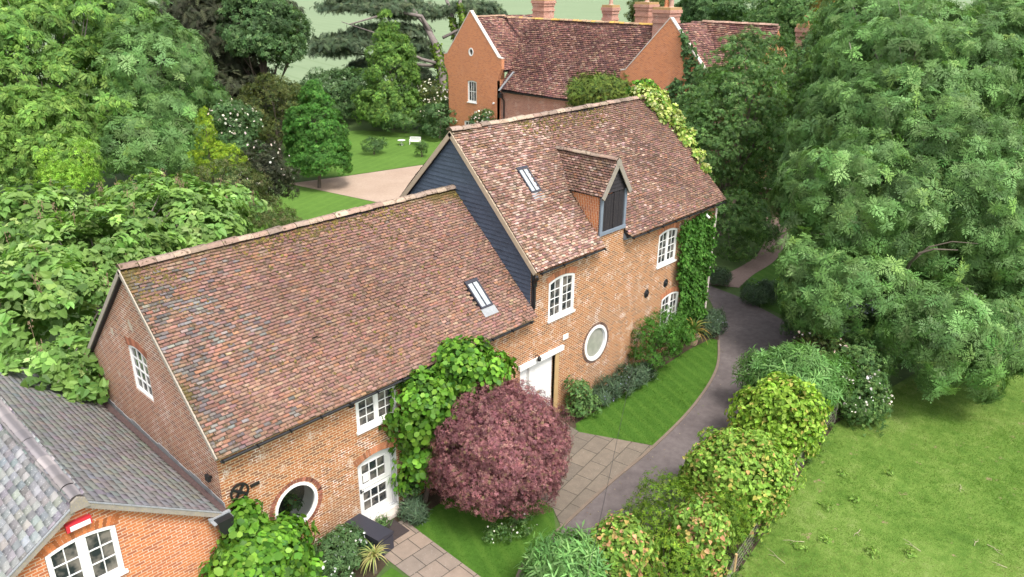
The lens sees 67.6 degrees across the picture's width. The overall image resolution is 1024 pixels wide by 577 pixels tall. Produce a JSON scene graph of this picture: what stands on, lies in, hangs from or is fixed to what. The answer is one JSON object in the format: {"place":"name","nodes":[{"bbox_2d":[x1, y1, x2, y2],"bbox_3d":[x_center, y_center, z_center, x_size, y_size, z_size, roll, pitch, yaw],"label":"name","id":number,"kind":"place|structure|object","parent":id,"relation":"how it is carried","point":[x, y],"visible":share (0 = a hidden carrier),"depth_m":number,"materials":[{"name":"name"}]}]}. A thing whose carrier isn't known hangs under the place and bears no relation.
{"place":"outdoors","nodes":[
{"label":"outdoors","id":0,"kind":"place"},
{"bbox_2d":[87,184,537,549],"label":"barn","id":1,"kind":"structure","parent":0,"point":[273,366],"depth_m":21.17,"materials":[{"name":"tile"}]},
{"bbox_2d":[128,345,153,400],"bbox_3d":[-9.904,2.221,20.532,1.140,1.410,0.095,20,29,39],"label":"window","id":2,"kind":"structure","parent":1,"relation":"in","point":[139,364],"depth_m":20.64,"materials":[{"name":"white paint"}]},
{"bbox_2d":[283,493,303,516],"bbox_3d":[-5.988,5.937,20.903,0.493,0.710,0.585,20,29,39],"label":"potted houseplant","id":3,"kind":"object","parent":1,"relation":"in","point":[290,502],"visible":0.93,"depth_m":20.80,"materials":[{"name":"green plant"}]},
{"bbox_2d":[275,482,317,521],"bbox_3d":[-5.976,5.780,20.772,0.520,1.380,1.310,20,29,39],"label":"round window","id":4,"kind":"structure","parent":1,"relation":"in","point":[307,491],"depth_m":21.06,"materials":[{"name":"white paint"}]},
{"bbox_2d":[355,385,396,435],"bbox_3d":[-3.872,3.418,21.867,0.170,1.065,1.510,20,29,39],"label":"window","id":5,"kind":"structure","parent":1,"relation":"in","point":[370,411],"depth_m":21.82,"materials":[{"name":"white paint"}]},
{"bbox_2d":[357,447,395,517],"bbox_3d":[-4.080,5.767,22.849,0.110,2.220,1.380,20,29,39],"label":"stable door","id":6,"kind":"structure","parent":1,"relation":"in","point":[377,497],"depth_m":22.92,"materials":[{"name":"white paint"}]},
{"bbox_2d":[265,184,374,227],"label":"back lawn","id":7,"kind":"structure","parent":0,"point":[308,203],"depth_m":55.13,"materials":[{"name":"green plant"}]},
{"bbox_2d":[238,140,300,223],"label":"flowering shrub","id":8,"kind":"object","parent":7,"relation":"on","point":[275,172],"visible":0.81,"depth_m":47.07,"materials":[{"name":"green plant"}]},
{"bbox_2d":[283,130,442,177],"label":"garden lawn","id":9,"kind":"structure","parent":0,"point":[395,154],"depth_m":70.79,"materials":[{"name":"green plant"}]},
{"bbox_2d":[359,136,388,153],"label":"weeping shrub","id":10,"kind":"object","parent":9,"relation":"on","point":[377,144],"visible":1,"depth_m":69.70,"materials":[{"name":"green plant"}]},
{"bbox_2d":[412,140,428,156],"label":"garden shrub","id":11,"kind":"object","parent":9,"relation":"on","point":[420,147],"visible":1,"depth_m":69.15,"materials":[{"name":"green plant"}]},
{"bbox_2d":[381,567,403,576],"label":"corner lawn","id":12,"kind":"structure","parent":0,"point":[391,572],"depth_m":21.00,"materials":[{"name":"green plant"}]},
{"bbox_2d":[384,519,479,576],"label":"path","id":13,"kind":"structure","parent":0,"point":[414,552],"depth_m":21.57,"materials":[{"name":"beige stone"}]},
{"bbox_2d":[345,513,393,558],"bbox_3d":[-4.073,7.080,21.956,1.320,0.680,0.630,15,26,32],"label":"storage box","id":14,"kind":"object","parent":13,"relation":"on","point":[376,533],"visible":0.69,"depth_m":21.69,"materials":[{"name":"grey plastic"}]},
{"bbox_2d":[384,519,409,539],"bbox_3d":[-3.555,7.165,22.624,0.740,0.022,0.740,20,29,39],"label":"doormat","id":15,"kind":"object","parent":13,"relation":"on","point":[398,529],"visible":0.47,"depth_m":22.67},
{"bbox_2d":[415,482,555,576],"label":"side lawn","id":16,"kind":"structure","parent":0,"point":[472,557],"depth_m":22.50,"materials":[{"name":"green plant"}]},
{"bbox_2d":[421,377,574,521],"bbox_3d":[-0.472,4.748,22.916,4.689,4.435,4.568,20,29,39],"label":"purple tree","id":17,"kind":"object","parent":16,"relation":"on","point":[498,465],"visible":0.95,"depth_m":21.55,"materials":[{"name":"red plant"}]},
{"bbox_2d":[482,508,536,543],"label":"rose bush","id":18,"kind":"object","parent":16,"relation":"on","point":[511,528],"visible":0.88,"depth_m":22.21,"materials":[{"name":"green plant"}]},
{"bbox_2d":[2,0,982,115],"bbox_3d":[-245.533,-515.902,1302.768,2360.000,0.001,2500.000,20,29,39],"label":"field","id":19,"kind":"structure","parent":0,"point":[564,9],"depth_m":292.80,"materials":[{"name":"green plant"}]},
{"bbox_2d":[623,0,669,21],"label":"distant tree","id":20,"kind":"object","parent":19,"relation":"on","point":[631,13],"visible":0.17,"depth_m":139.41,"materials":[{"name":"green plant"}]},
{"bbox_2d":[674,0,745,22],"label":"distant tree","id":21,"kind":"object","parent":19,"relation":"on","point":[696,9],"visible":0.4,"depth_m":126.77,"materials":[{"name":"green plant"}]},
{"bbox_2d":[674,0,759,22],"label":"distant tree","id":22,"kind":"object","parent":19,"relation":"on","point":[728,6],"visible":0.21,"depth_m":121.27,"materials":[{"name":"green plant"}]},
{"bbox_2d":[743,0,826,44],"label":"distant tree","id":23,"kind":"object","parent":19,"relation":"on","point":[782,13],"visible":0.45,"depth_m":105.32,"materials":[{"name":"green plant"}]},
{"bbox_2d":[808,0,837,23],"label":"distant tree","id":24,"kind":"object","parent":19,"relation":"on","point":[817,5],"visible":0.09,"depth_m":99.83,"materials":[{"name":"green plant"}]},
{"bbox_2d":[0,89,1021,576],"bbox_3d":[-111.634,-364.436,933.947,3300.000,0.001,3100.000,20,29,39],"label":"ground","id":25,"kind":"structure","parent":0,"point":[730,265],"depth_m":49.23,"materials":[{"name":"green plant"}]},
{"bbox_2d":[0,81,106,211],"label":"lime tree","id":26,"kind":"object","parent":25,"relation":"on","point":[22,140],"visible":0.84,"depth_m":41.84,"materials":[{"name":"green plant"}]},
{"bbox_2d":[33,137,104,210],"bbox_3d":[-21.601,-3.474,38.132,3.115,7.730,3.963,-11,25,-27],"label":"young tree","id":27,"kind":"object","parent":25,"relation":"on","point":[72,171],"visible":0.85,"depth_m":37.21,"materials":[{"name":"green plant"}]},
{"bbox_2d":[0,0,165,188],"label":"walnut tree","id":28,"kind":"object","parent":25,"relation":"on","point":[22,37],"visible":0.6,"depth_m":51.46,"materials":[{"name":"green plant"}]},
{"bbox_2d":[0,364,233,576],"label":"slate roofed outbuilding","id":29,"kind":"structure","parent":25,"relation":"on","point":[92,489],"depth_m":17.59,"materials":[{"name":"grey stone"}]},
{"bbox_2d":[44,525,128,576],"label":"window","id":30,"kind":"structure","parent":29,"relation":"in","point":[95,553],"depth_m":16.57,"materials":[{"name":"white paint"}]},
{"bbox_2d":[0,167,271,404],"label":"paulownia tree","id":31,"kind":"object","parent":25,"relation":"on","point":[69,265],"visible":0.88,"depth_m":27.54,"materials":[{"name":"green plant"}]},
{"bbox_2d":[78,0,233,181],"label":"ash tree","id":32,"kind":"object","parent":25,"relation":"on","point":[165,125],"visible":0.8,"depth_m":52.55,"materials":[{"name":"green plant"}]},
{"bbox_2d":[187,107,247,186],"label":"golden conifer","id":33,"kind":"object","parent":25,"relation":"on","point":[216,153],"visible":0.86,"depth_m":46.49,"materials":[{"name":"green plant"}]},
{"bbox_2d":[149,0,309,139],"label":"yew tree","id":34,"kind":"object","parent":25,"relation":"on","point":[200,16],"visible":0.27,"depth_m":68.42,"materials":[{"name":"green plant"}]},
{"bbox_2d":[205,98,267,180],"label":"elder bush","id":35,"kind":"object","parent":25,"relation":"on","point":[244,132],"visible":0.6,"depth_m":53.97,"materials":[{"name":"green plant"}]},
{"bbox_2d":[174,153,301,233],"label":"garden shrub","id":36,"kind":"object","parent":25,"relation":"on","point":[270,218],"visible":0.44,"depth_m":42.44,"materials":[{"name":"green plant"}]},
{"bbox_2d":[208,0,314,143],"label":"oak tree","id":37,"kind":"object","parent":25,"relation":"on","point":[269,38],"visible":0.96,"depth_m":67.43,"materials":[{"name":"green plant"}]},
{"bbox_2d":[234,71,306,157],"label":"olive tree","id":38,"kind":"object","parent":25,"relation":"on","point":[281,86],"visible":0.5,"depth_m":65.00,"materials":[{"name":"green plant"}]},
{"bbox_2d":[280,66,387,125],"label":"hedgerow tree","id":39,"kind":"object","parent":25,"relation":"on","point":[341,90],"visible":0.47,"depth_m":82.84,"materials":[{"name":"green plant"}]},
{"bbox_2d":[350,8,425,129],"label":"maple tree","id":40,"kind":"object","parent":25,"relation":"on","point":[389,41],"visible":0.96,"depth_m":78.03,"materials":[{"name":"green plant"}]},
{"bbox_2d":[362,96,448,132],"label":"garden shrub","id":41,"kind":"object","parent":25,"relation":"on","point":[397,116],"visible":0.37,"depth_m":77.49,"materials":[{"name":"green plant"}]},
{"bbox_2d":[306,0,507,99],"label":"cedar tree","id":42,"kind":"object","parent":25,"relation":"on","point":[351,39],"visible":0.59,"depth_m":93.92,"materials":[{"name":"green plant"}]},
{"bbox_2d":[414,78,448,122],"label":"elder bush","id":43,"kind":"object","parent":25,"relation":"on","point":[428,87],"visible":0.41,"depth_m":80.98,"materials":[{"name":"green plant"}]},
{"bbox_2d":[418,98,456,138],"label":"rose bush","id":44,"kind":"object","parent":25,"relation":"on","point":[429,129],"visible":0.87,"depth_m":75.79,"materials":[{"name":"green plant"}]},
{"bbox_2d":[468,108,496,124],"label":"climbing rose","id":45,"kind":"object","parent":25,"relation":"on","point":[477,117],"visible":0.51,"depth_m":71.18,"materials":[{"name":"green plant"}]},
{"bbox_2d":[400,95,725,415],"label":"tall barn","id":46,"kind":"structure","parent":25,"relation":"on","point":[578,215],"depth_m":28.23,"materials":[{"name":"tile"}]},
{"bbox_2d":[518,345,563,415],"bbox_3d":[1.000,3.679,27.625,0.220,2.860,2.370,20,29,39],"label":"wide white door","id":47,"kind":"structure","parent":46,"relation":"in","point":[539,372],"depth_m":27.67,"materials":[{"name":"paint"}]},
{"bbox_2d":[547,273,574,323],"bbox_3d":[1.740,0.269,27.052,0.160,1.595,1.510,20,29,39],"label":"window","id":48,"kind":"structure","parent":46,"relation":"in","point":[561,290],"depth_m":27.08,"materials":[{"name":"white paint"}]},
{"bbox_2d":[584,325,606,360],"bbox_3d":[3.198,2.081,29.547,0.130,1.470,1.400,20,29,39],"label":"round window","id":49,"kind":"structure","parent":46,"relation":"in","point":[595,343],"depth_m":29.60,"materials":[{"name":"white paint"}]},
{"bbox_2d":[656,228,677,268],"bbox_3d":[6.406,-1.714,31.638,0.160,1.555,1.480,20,29,39],"label":"window","id":50,"kind":"structure","parent":46,"relation":"in","point":[667,240],"depth_m":31.68,"materials":[{"name":"white paint"}]},
{"bbox_2d":[660,291,678,324],"bbox_3d":[6.777,0.868,33.205,0.095,1.470,1.330,20,29,39],"label":"window","id":51,"kind":"structure","parent":46,"relation":"in","point":[671,299],"depth_m":33.20,"materials":[{"name":"white paint"}]},
{"bbox_2d":[676,209,721,339],"bbox_3d":[7.973,-0.363,33.596,0.678,6.032,3.087,20,29,39],"label":"wall ivy","id":52,"kind":"object","parent":46,"relation":"attached to","point":[699,244],"depth_m":33.49,"materials":[{"name":"green plant"}]},
{"bbox_2d":[514,519,613,576],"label":"hedge shrub","id":53,"kind":"object","parent":25,"relation":"on","point":[564,558],"visible":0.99,"depth_m":19.10,"materials":[{"name":"green plant"}]},
{"bbox_2d":[444,0,812,177],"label":"manor house","id":54,"kind":"structure","parent":25,"relation":"on","point":[541,55],"depth_m":68.23,"materials":[{"name":"tile"}]},
{"bbox_2d":[467,80,476,103],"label":"sash window","id":55,"kind":"structure","parent":54,"relation":"in","point":[472,85],"depth_m":73.34,"materials":[{"name":"white paint"}]},
{"bbox_2d":[664,29,710,150],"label":"wall ivy","id":56,"kind":"object","parent":54,"relation":"attached to","point":[675,83],"depth_m":56.62,"materials":[{"name":"green plant"}]},
{"bbox_2d":[709,265,734,288],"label":"lavender","id":57,"kind":"object","parent":25,"relation":"on","point":[718,276],"visible":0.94,"depth_m":40.72,"materials":[{"name":"green plant"}]},
{"bbox_2d":[672,24,823,262],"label":"lime tree","id":58,"kind":"object","parent":25,"relation":"on","point":[775,101],"visible":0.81,"depth_m":45.94,"materials":[{"name":"green plant"}]},
{"bbox_2d":[737,276,779,307],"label":"lavender","id":59,"kind":"object","parent":25,"relation":"on","point":[764,288],"visible":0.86,"depth_m":38.41,"materials":[{"name":"green plant"}]},
{"bbox_2d":[694,22,871,205],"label":"evergreen tree","id":60,"kind":"object","parent":25,"relation":"on","point":[806,40],"visible":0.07,"depth_m":52.55,"materials":[{"name":"green plant"}]},
{"bbox_2d":[780,4,870,116],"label":"distant tree","id":61,"kind":"object","parent":25,"relation":"on","point":[811,19],"visible":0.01,"depth_m":58.54,"materials":[{"name":"green plant"}]},
{"bbox_2d":[764,0,1023,404],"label":"ash tree","id":62,"kind":"object","parent":25,"relation":"on","point":[937,208],"visible":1,"depth_m":30.54,"materials":[{"name":"green plant"}]},
{"bbox_2d":[290,165,736,208],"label":"courtyard","id":63,"kind":"structure","parent":0,"point":[381,186],"depth_m":60.23,"materials":[{"name":"beige gravel"}]},
{"bbox_2d":[282,78,352,187],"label":"hornbeam tree","id":64,"kind":"object","parent":63,"relation":"on","point":[313,149],"visible":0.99,"depth_m":57.49,"materials":[{"name":"green plant"}]},
{"bbox_2d":[562,67,629,110],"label":"yew tree","id":65,"kind":"object","parent":63,"relation":"on","point":[582,90],"visible":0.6,"depth_m":60.34,"materials":[{"name":"green plant"}]},
{"bbox_2d":[319,329,718,576],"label":"flower bed","id":66,"kind":"object","parent":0,"point":[433,501],"visible":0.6,"depth_m":24.24,"materials":[{"name":"soil"}]},
{"bbox_2d":[198,496,327,576],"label":"climbing shrub","id":67,"kind":"object","parent":66,"relation":"on","point":[259,545],"visible":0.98,"depth_m":18.75,"materials":[{"name":"green plant"}]},
{"bbox_2d":[309,520,373,576],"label":"daisy bush","id":68,"kind":"object","parent":66,"relation":"on","point":[335,540],"visible":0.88,"depth_m":20.58,"materials":[{"name":"green plant"}]},
{"bbox_2d":[355,538,389,575],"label":"cordyline","id":69,"kind":"object","parent":66,"relation":"on","point":[372,556],"visible":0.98,"depth_m":20.76,"materials":[{"name":"yellow plant"}]},
{"bbox_2d":[375,512,392,527],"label":"garden plant","id":70,"kind":"object","parent":66,"relation":"on","point":[380,521],"visible":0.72,"depth_m":22.63,"materials":[{"name":"green plant"}]},
{"bbox_2d":[396,494,431,525],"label":"lavender","id":71,"kind":"object","parent":66,"relation":"on","point":[415,509],"visible":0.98,"depth_m":22.80,"materials":[{"name":"green plant"}]},
{"bbox_2d":[378,334,517,502],"bbox_3d":[-1.609,3.950,23.620,3.101,5.368,5.577,20,29,39],"label":"climbing shrub","id":72,"kind":"object","parent":66,"relation":"on","point":[433,392],"visible":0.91,"depth_m":22.24,"materials":[{"name":"green plant"}]},
{"bbox_2d":[563,374,603,417],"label":"garden shrub","id":73,"kind":"object","parent":66,"relation":"on","point":[581,406],"visible":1,"depth_m":28.21,"materials":[{"name":"green plant"}]},
{"bbox_2d":[590,360,658,410],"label":"lavender","id":74,"kind":"object","parent":66,"relation":"on","point":[623,379],"visible":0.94,"depth_m":29.97,"materials":[{"name":"green plant"}]},
{"bbox_2d":[627,305,700,377],"bbox_3d":[6.391,1.972,32.109,2.673,2.802,4.624,20,29,39],"label":"shrub","id":75,"kind":"object","parent":66,"relation":"on","point":[673,327],"visible":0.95,"depth_m":31.29,"materials":[{"name":"green plant"}]},
{"bbox_2d":[687,332,700,345],"bbox_3d":[8.130,2.267,34.422,0.660,0.490,0.660,20,29,39],"label":"plant pot","id":76,"kind":"object","parent":66,"relation":"on","point":[696,342],"visible":0.33,"depth_m":34.27,"materials":[{"name":"ceramic"}]},
{"bbox_2d":[684,315,710,341],"bbox_3d":[8.105,1.809,34.277,1.741,1.167,1.647,7,23,15],"label":"cordyline","id":77,"kind":"object","parent":76,"relation":"in","point":[696,327],"visible":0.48,"depth_m":34.16,"materials":[{"name":"green plant"}]},
{"bbox_2d":[699,306,728,338],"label":"lavender","id":78,"kind":"object","parent":66,"relation":"on","point":[715,321],"visible":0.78,"depth_m":35.03,"materials":[{"name":"green plant"}]},
{"bbox_2d":[512,418,651,524],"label":"patio","id":79,"kind":"structure","parent":0,"point":[588,474],"depth_m":25.78,"materials":[{"name":"beige stone"}]},
{"bbox_2d":[587,326,640,576],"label":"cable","id":80,"kind":"object","parent":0,"point":[612,462],"visible":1,"depth_m":21.83,"materials":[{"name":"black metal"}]},
{"bbox_2d":[576,338,717,444],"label":"front lawn","id":81,"kind":"structure","parent":0,"point":[695,384],"depth_m":29.67,"materials":[{"name":"green plant"}]},
{"bbox_2d":[624,78,711,173],"bbox_3d":[7.144,-4.111,36.008,4.370,11.121,2.523,9,24,20],"label":"variegated ivy","id":82,"kind":"object","parent":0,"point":[658,100],"visible":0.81,"depth_m":33.87,"materials":[{"name":"yellow plant"}]},
{"bbox_2d":[521,285,931,575],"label":"drive","id":83,"kind":"structure","parent":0,"point":[750,326],"depth_m":28.98,"materials":[{"name":"grey asphalt"}]},
{"bbox_2d":[516,340,719,576],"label":"kerb","id":84,"kind":"structure","parent":83,"relation":"on","point":[596,494],"depth_m":26.26,"materials":[{"name":"stone"}]},
{"bbox_2d":[778,306,827,336],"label":"garden shrub","id":85,"kind":"object","parent":83,"relation":"on","point":[783,325],"visible":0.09,"depth_m":35.01,"materials":[{"name":"green plant"}]},
{"bbox_2d":[787,328,870,377],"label":"hedge shrub","id":86,"kind":"object","parent":83,"relation":"on","point":[811,339],"visible":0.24,"depth_m":30.16,"materials":[{"name":"green plant"}]},
{"bbox_2d":[832,302,878,349],"bbox_3d":[15.848,1.630,34.925,1.810,1.436,4.280,12,25,27],"label":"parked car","id":87,"kind":"object","parent":83,"relation":"on","point":[857,326],"visible":0.02,"depth_m":34.08,"materials":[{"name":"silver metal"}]},
{"bbox_2d":[709,216,789,287],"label":"gravel path","id":88,"kind":"structure","parent":0,"point":[742,274],"depth_m":44.20,"materials":[{"name":"beige gravel"}]},
{"bbox_2d":[670,406,861,576],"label":"hedge bed","id":89,"kind":"object","parent":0,"point":[797,476],"visible":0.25,"depth_m":22.32,"materials":[{"name":"soil"}]},
{"bbox_2d":[585,509,665,576],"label":"hedge shrub","id":90,"kind":"object","parent":89,"relation":"on","point":[620,538],"visible":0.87,"depth_m":19.64,"materials":[{"name":"green plant"}]},
{"bbox_2d":[621,465,710,575],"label":"hedge shrub","id":91,"kind":"object","parent":89,"relation":"on","point":[655,507],"visible":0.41,"depth_m":21.56,"materials":[{"name":"green plant"}]},
{"bbox_2d":[631,523,704,576],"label":"hedge shrub","id":92,"kind":"object","parent":89,"relation":"on","point":[665,541],"visible":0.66,"depth_m":19.69,"materials":[{"name":"green plant"}]},
{"bbox_2d":[652,491,734,576],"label":"hedge shrub","id":93,"kind":"object","parent":89,"relation":"on","point":[709,545],"visible":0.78,"depth_m":20.03,"materials":[{"name":"green plant"}]},
{"bbox_2d":[704,487,751,554],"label":"hedge shrub","id":94,"kind":"object","parent":89,"relation":"on","point":[738,520],"visible":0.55,"depth_m":21.24,"materials":[{"name":"green plant"}]},
{"bbox_2d":[676,423,806,541],"bbox_3d":[6.763,5.591,22.960,3.628,3.077,3.547,20,29,39],"label":"hedge shrub","id":95,"kind":"object","parent":89,"relation":"on","point":[756,468],"visible":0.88,"depth_m":22.12,"materials":[{"name":"green plant"}]},
{"bbox_2d":[724,371,833,464],"bbox_3d":[9.097,4.375,26.120,3.472,3.040,3.344,20,29,39],"label":"hedge shrub","id":96,"kind":"object","parent":89,"relation":"on","point":[788,422],"visible":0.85,"depth_m":25.34,"materials":[{"name":"green plant"}]},
{"bbox_2d":[727,403,849,576],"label":"wire fence","id":97,"kind":"object","parent":89,"relation":"on","point":[734,566],"visible":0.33,"depth_m":21.90,"materials":[{"name":"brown wood"}]},
{"bbox_2d":[730,338,859,421],"bbox_3d":[10.432,3.514,28.544,4.154,3.416,3.788,20,29,39],"label":"hedge shrub","id":98,"kind":"object","parent":89,"relation":"on","point":[799,360],"visible":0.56,"depth_m":27.72,"materials":[{"name":"green plant"}]},
{"bbox_2d":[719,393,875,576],"bbox_3d":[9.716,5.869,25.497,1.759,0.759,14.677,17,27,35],"label":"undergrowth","id":99,"kind":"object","parent":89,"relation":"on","point":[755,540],"visible":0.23,"depth_m":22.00,"materials":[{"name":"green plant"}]},
{"bbox_2d":[820,331,898,404],"bbox_3d":[13.195,3.105,29.600,2.947,2.749,2.943,20,29,39],"label":"hedge shrub","id":100,"kind":"object","parent":89,"relation":"on","point":[873,352],"visible":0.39,"depth_m":28.70,"materials":[{"name":"green plant"}]},
{"bbox_2d":[741,224,889,315],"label":"verge lawn","id":101,"kind":"structure","parent":0,"point":[768,271],"depth_m":42.58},
{"bbox_2d":[738,327,1023,576],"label":"meadow","id":102,"kind":"structure","parent":0,"point":[826,480],"depth_m":24.25,"materials":[{"name":"green plant"}]},
{"bbox_2d":[816,500,834,512],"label":"weed tuft","id":103,"kind":"object","parent":102,"relation":"on","point":[826,505],"visible":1,"depth_m":23.77,"materials":[{"name":"green plant"}]},
{"bbox_2d":[837,364,894,436],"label":"hedge shrub","id":104,"kind":"object","parent":102,"relation":"on","point":[860,413],"visible":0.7,"depth_m":27.80,"materials":[{"name":"green plant"}]},
{"bbox_2d":[864,545,880,558],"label":"weed tuft","id":105,"kind":"object","parent":102,"relation":"on","point":[872,552],"visible":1,"depth_m":21.88,"materials":[{"name":"green plant"}]},
{"bbox_2d":[901,546,916,558],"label":"weed tuft","id":106,"kind":"object","parent":102,"relation":"on","point":[908,552],"visible":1,"depth_m":21.89,"materials":[{"name":"green plant"}]},
{"bbox_3d":[-3.144,6.596,23.545,0.394,0.420,0.400,20,29,39],"label":"plant pot","id":107,"kind":"object","parent":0,"visible":0},
{"bbox_2d":[393,479,420,499],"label":"potted shrub","id":108,"kind":"object","parent":107,"relation":"in","point":[414,490],"visible":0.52,"depth_m":23.17,"materials":[{"name":"green plant"}]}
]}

